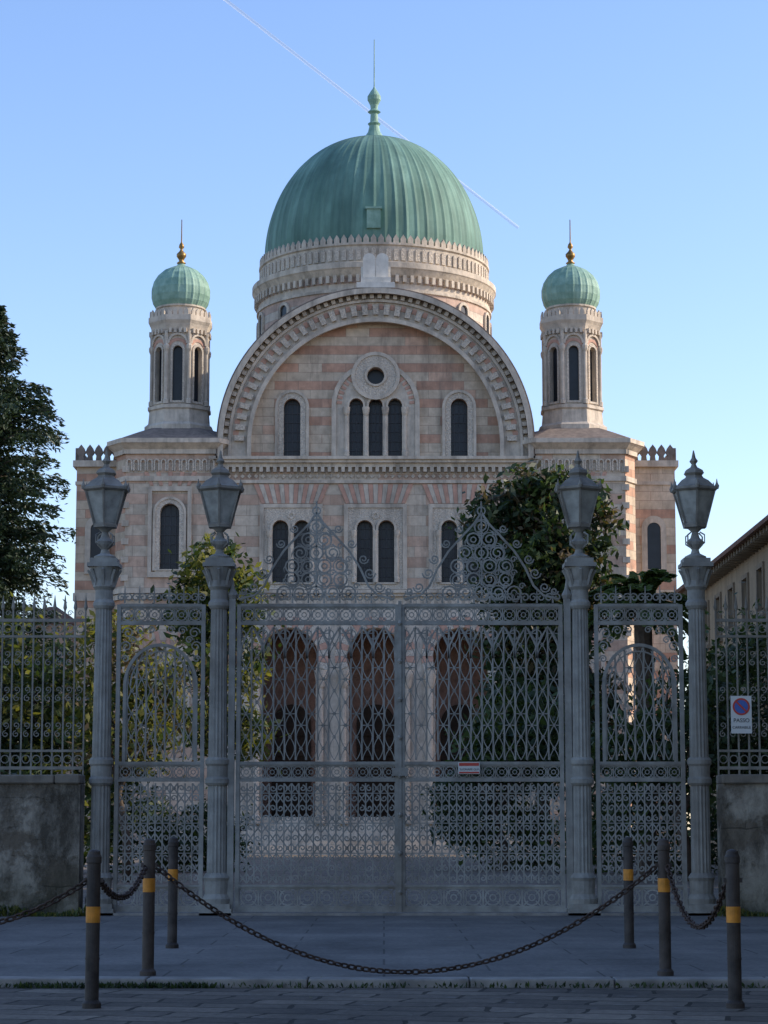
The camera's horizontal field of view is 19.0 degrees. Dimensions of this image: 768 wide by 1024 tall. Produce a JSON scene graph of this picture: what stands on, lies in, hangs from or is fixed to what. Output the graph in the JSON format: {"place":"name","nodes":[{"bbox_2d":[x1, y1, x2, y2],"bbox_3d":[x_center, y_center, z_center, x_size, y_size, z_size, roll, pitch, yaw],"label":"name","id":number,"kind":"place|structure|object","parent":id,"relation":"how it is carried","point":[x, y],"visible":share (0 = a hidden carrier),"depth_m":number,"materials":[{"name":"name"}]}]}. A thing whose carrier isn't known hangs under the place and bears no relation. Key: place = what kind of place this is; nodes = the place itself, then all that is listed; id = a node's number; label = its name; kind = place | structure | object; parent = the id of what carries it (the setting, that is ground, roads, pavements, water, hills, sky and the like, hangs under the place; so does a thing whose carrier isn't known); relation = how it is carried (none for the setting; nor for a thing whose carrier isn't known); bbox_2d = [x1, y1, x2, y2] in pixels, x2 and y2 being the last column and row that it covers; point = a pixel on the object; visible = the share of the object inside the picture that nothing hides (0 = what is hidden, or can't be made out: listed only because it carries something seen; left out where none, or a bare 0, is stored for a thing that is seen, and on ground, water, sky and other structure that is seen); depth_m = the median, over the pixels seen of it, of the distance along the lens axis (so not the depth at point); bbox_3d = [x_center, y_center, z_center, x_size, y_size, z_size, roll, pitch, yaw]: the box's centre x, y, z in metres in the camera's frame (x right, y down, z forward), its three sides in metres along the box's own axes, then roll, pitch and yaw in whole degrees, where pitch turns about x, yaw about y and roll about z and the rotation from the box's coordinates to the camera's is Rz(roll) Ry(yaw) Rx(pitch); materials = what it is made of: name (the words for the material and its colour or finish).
{"place":"outdoors","nodes":[
{"label":"outdoors","id":0,"kind":"place"},
{"bbox_2d":[24,624,73,773],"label":"walls","id":1,"kind":"structure","parent":0,"point":[49,629],"depth_m":112.25,"materials":[{"name":"pink paint"}]},
{"bbox_2d":[22,607,73,625],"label":"roof","id":2,"kind":"structure","parent":1,"relation":"on","point":[62,615],"depth_m":112.75,"materials":[{"name":"tile"}]},
{"bbox_2d":[0,916,767,979],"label":"pavement","id":3,"kind":"structure","parent":0,"point":[38,946],"depth_m":20.91,"materials":[{"name":"grey stone"}]},
{"bbox_2d":[0,784,84,915],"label":"masonry","id":4,"kind":"object","parent":3,"relation":"on","point":[41,843],"visible":0.8,"depth_m":28.54,"materials":[{"name":"stone"}]},
{"bbox_2d":[0,774,84,783],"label":"coping","id":5,"kind":"object","parent":4,"relation":"on","point":[48,779],"visible":0.97,"depth_m":28.60,"materials":[{"name":"stone"}]},
{"bbox_2d":[0,595,87,774],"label":"iron railing","id":6,"kind":"object","parent":5,"relation":"on","point":[43,636],"visible":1,"depth_m":29.02,"materials":[{"name":"grey metal"}]},
{"bbox_2d":[140,838,157,975],"bbox_3d":[-1.720,2.885,16.813,0.120,0.988,0.120,0,-8,0],"label":"bollard","id":7,"kind":"object","parent":3,"relation":"on","point":[148,920],"visible":1,"depth_m":16.78,"materials":[{"name":"metal"}]},
{"bbox_2d":[155,865,656,974],"bbox_3d":[0.155,2.972,16.801,3.696,0.804,0.043,0,-8,0],"label":"chain","id":8,"kind":"object","parent":7,"relation":"attached to","point":[477,963],"visible":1,"depth_m":16.77,"materials":[{"name":"black metal"}]},
{"bbox_2d":[165,837,179,948],"bbox_3d":[-1.900,3.421,20.686,0.120,0.988,0.120,0,-8,0],"label":"bollard","id":9,"kind":"object","parent":3,"relation":"on","point":[172,858],"visible":0.97,"depth_m":20.65,"materials":[{"name":"metal"}]},
{"bbox_2d":[0,902,767,916],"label":"weeds","id":10,"kind":"object","parent":3,"relation":"on","point":[67,913],"visible":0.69,"depth_m":28.16,"materials":[{"name":"green plant"}]},
{"bbox_2d":[621,837,635,948],"bbox_3d":[2.200,3.421,20.686,0.120,0.988,0.120,0,-8,0],"label":"bollard","id":11,"kind":"object","parent":3,"relation":"on","point":[627,858],"visible":1,"depth_m":20.65,"materials":[{"name":"metal"}]},
{"bbox_2d":[655,838,673,975],"bbox_3d":[2.050,2.885,16.813,0.120,0.988,0.120,0,-8,0],"label":"bollard","id":12,"kind":"object","parent":3,"relation":"on","point":[664,910],"visible":0.98,"depth_m":16.78,"materials":[{"name":"metal"}]},
{"bbox_2d":[665,863,725,929],"bbox_3d":[2.124,2.631,15.697,0.043,0.427,2.219,0,-8,-3],"label":"chain","id":13,"kind":"object","parent":12,"relation":"attached to","point":[705,923],"visible":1,"depth_m":15.75,"materials":[{"name":"black metal"}]},
{"bbox_2d":[716,784,767,913],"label":"masonry","id":14,"kind":"object","parent":3,"relation":"on","point":[742,819],"visible":0.8,"depth_m":28.56,"materials":[{"name":"stone"}]},
{"bbox_2d":[716,774,767,783],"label":"coping","id":15,"kind":"object","parent":14,"relation":"on","point":[742,779],"visible":1,"depth_m":28.60,"materials":[{"name":"stone"}]},
{"bbox_2d":[713,595,767,774],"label":"iron railing","id":16,"kind":"object","parent":15,"relation":"on","point":[739,767],"visible":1,"depth_m":29.04,"materials":[{"name":"grey metal"}]},
{"bbox_2d":[731,696,751,732],"bbox_3d":[4.490,2.546,28.899,0.260,0.470,0.019,0,-8,0],"label":"no parking sign","id":17,"kind":"object","parent":16,"relation":"attached to","point":[741,714],"visible":1,"depth_m":28.90,"materials":[{"name":"white metal"}]},
{"bbox_2d":[0,988,767,1023],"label":"road","id":18,"kind":"structure","parent":0,"point":[402,1006],"depth_m":14.60,"materials":[{"name":"stone"}]},
{"bbox_2d":[82,849,102,1008],"bbox_3d":[-1.840,2.631,14.537,0.120,0.988,0.120,0,-8,0],"label":"bollard","id":19,"kind":"object","parent":18,"relation":"on","point":[94,881],"visible":1,"depth_m":14.50,"materials":[{"name":"metal"}]},
{"bbox_2d":[0,879,86,924],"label":"chain","id":20,"kind":"object","parent":19,"relation":"attached to","point":[52,901],"visible":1,"depth_m":14.55,"materials":[{"name":"black metal"}]},
{"bbox_2d":[101,865,147,900],"bbox_3d":[-1.770,2.532,15.678,0.043,0.220,2.236,0,-8,2],"label":"chain","id":21,"kind":"object","parent":19,"relation":"attached to","point":[109,892],"visible":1,"depth_m":15.74,"materials":[{"name":"black metal"}]},
{"bbox_2d":[5,915,679,1002],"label":"fallen leaves","id":22,"kind":"object","parent":18,"relation":"on","point":[375,940],"visible":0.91,"depth_m":20.78,"materials":[{"name":"brown plant"}]},
{"bbox_2d":[723,849,744,1008],"bbox_3d":[2.210,2.631,14.537,0.120,0.988,0.120,0,-8,0],"label":"bollard","id":23,"kind":"object","parent":18,"relation":"on","point":[732,880],"visible":1,"depth_m":14.50,"materials":[{"name":"metal"}]},
{"bbox_2d":[0,981,767,988],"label":"kerb grass","id":24,"kind":"structure","parent":0,"point":[128,985],"depth_m":16.29,"materials":[{"name":"green plant"}]},
{"bbox_2d":[0,0,767,829],"label":"sky","id":25,"kind":"structure","parent":0,"point":[640,127],"materials":[{"name":"blue"}]},
{"bbox_2d":[83,854,718,911],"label":"gravel garden path","id":26,"kind":"structure","parent":0,"point":[377,874],"depth_m":45.33,"materials":[{"name":"grey gravel"}]},
{"bbox_2d":[0,305,77,773],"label":"fir tree","id":27,"kind":"object","parent":26,"relation":"on","point":[17,567],"visible":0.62,"depth_m":60.40,"materials":[{"name":"green plant"}]},
{"bbox_2d":[0,592,166,851],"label":"laurel tree","id":28,"kind":"object","parent":26,"relation":"on","point":[26,712],"visible":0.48,"depth_m":49.23,"materials":[{"name":"green plant"}]},
{"bbox_2d":[34,609,209,881],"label":"persimmon tree","id":29,"kind":"object","parent":26,"relation":"on","point":[90,639],"visible":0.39,"depth_m":46.59,"materials":[{"name":"green plant"}]},
{"bbox_2d":[149,532,289,775],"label":"loquat tree","id":30,"kind":"object","parent":26,"relation":"on","point":[197,557],"visible":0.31,"depth_m":49.80,"materials":[{"name":"green plant"}]},
{"bbox_2d":[0,770,717,873],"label":"garden hedge","id":31,"kind":"object","parent":26,"relation":"on","point":[713,822],"visible":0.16,"depth_m":56.77,"materials":[{"name":"green plant"}]},
{"bbox_2d":[71,39,678,854],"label":"domed synagogue","id":32,"kind":"structure","parent":26,"relation":"on","point":[375,405],"depth_m":101.97,"materials":[{"name":"white stone"}]},
{"bbox_2d":[272,704,477,816],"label":"doors","id":33,"kind":"structure","parent":32,"relation":"in","point":[367,713],"depth_m":102.32,"materials":[{"name":"brown wood"}]},
{"bbox_2d":[90,305,660,727],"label":"windows","id":34,"kind":"structure","parent":32,"relation":"in","point":[374,376],"depth_m":102.12,"materials":[{"name":"black glass"}]},
{"bbox_2d":[78,912,722,915],"bbox_3d":[0.210,5.013,28.633,7.980,0.050,0.400,0,-8,0],"label":"gate threshold","id":35,"kind":"object","parent":26,"relation":"on","point":[395,914],"visible":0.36,"depth_m":28.44,"materials":[{"name":"stone"}]},
{"bbox_2d":[81,450,130,915],"bbox_3d":[-3.550,2.115,29.034,0.597,5.860,0.672,0,-8,0],"label":"gate pillar lamp","id":36,"kind":"object","parent":35,"relation":"on","point":[106,491],"visible":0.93,"depth_m":29.01,"materials":[{"name":"metal"}]},
{"bbox_2d":[112,604,205,911],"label":"pedestrian gate","id":37,"kind":"structure","parent":35,"relation":"on","point":[142,778],"depth_m":28.87,"materials":[{"name":"metal"}]},
{"bbox_2d":[196,450,243,915],"bbox_3d":[-2.090,2.115,29.034,0.597,5.860,0.672,0,-8,0],"label":"gate pillar lamp","id":38,"kind":"object","parent":35,"relation":"on","point":[220,491],"visible":1,"depth_m":28.96,"materials":[{"name":"metal"}]},
{"bbox_2d":[118,501,681,912],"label":"wrought iron gate","id":39,"kind":"structure","parent":35,"relation":"on","point":[400,779],"depth_m":28.90,"materials":[{"name":"grey metal"}]},
{"bbox_2d":[458,762,479,773],"bbox_3d":[1.065,3.208,28.810,0.270,0.145,0.014,0,-8,0],"label":"notice sign","id":40,"kind":"object","parent":39,"relation":"attached to","point":[468,767],"visible":1,"depth_m":28.81,"materials":[{"name":"white metal"}]},
{"bbox_2d":[554,450,602,915],"bbox_3d":[2.480,2.115,29.034,0.597,5.860,0.672,0,-8,0],"label":"gate pillar lamp","id":41,"kind":"object","parent":35,"relation":"on","point":[577,491],"visible":1,"depth_m":28.96,"materials":[{"name":"metal"}]},
{"bbox_2d":[594,604,687,911],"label":"pedestrian gate","id":42,"kind":"structure","parent":35,"relation":"on","point":[653,778],"depth_m":28.87,"materials":[{"name":"metal"}]},
{"bbox_2d":[669,450,718,915],"bbox_3d":[3.960,2.115,29.034,0.597,5.860,0.672,0,-8,0],"label":"gate pillar lamp","id":43,"kind":"object","parent":35,"relation":"on","point":[693,491],"visible":1,"depth_m":28.96,"materials":[{"name":"metal"}]},
{"bbox_2d":[420,670,564,870],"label":"oleander shrub","id":44,"kind":"object","parent":26,"relation":"on","point":[510,734],"visible":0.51,"depth_m":59.64,"materials":[{"name":"green plant"}]},
{"bbox_2d":[445,459,632,864],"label":"magnolia tree","id":45,"kind":"object","parent":26,"relation":"on","point":[534,525],"visible":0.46,"depth_m":69.50,"materials":[{"name":"green plant"}]},
{"bbox_2d":[571,568,710,874],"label":"palm tree","id":46,"kind":"object","parent":26,"relation":"on","point":[652,580],"visible":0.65,"depth_m":54.85,"materials":[{"name":"green plant"}]},
{"bbox_2d":[564,592,767,880],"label":"laurel tree","id":47,"kind":"object","parent":26,"relation":"on","point":[722,707],"visible":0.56,"depth_m":48.01,"materials":[{"name":"green plant"}]},
{"bbox_2d":[705,543,767,857],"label":"walls","id":48,"kind":"structure","parent":0,"point":[750,563],"depth_m":79.80,"materials":[{"name":"beige paint"}]},
{"bbox_2d":[675,515,767,593],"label":"tiled roof","id":49,"kind":"structure","parent":48,"relation":"on","point":[745,537],"depth_m":75.25,"materials":[{"name":"tile"}]},
{"bbox_2d":[681,524,767,815],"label":"building","id":50,"kind":"structure","parent":48,"relation":"attached to","point":[746,550],"depth_m":78.16,"materials":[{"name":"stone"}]},
{"label":"ground","id":51,"kind":"structure","parent":0,"visible":0},
{"bbox_2d":[0,976,767,987],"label":"kerb","id":52,"kind":"structure","parent":51,"relation":"on","point":[509,982],"depth_m":16.35,"materials":[{"name":"stone"}]}
]}

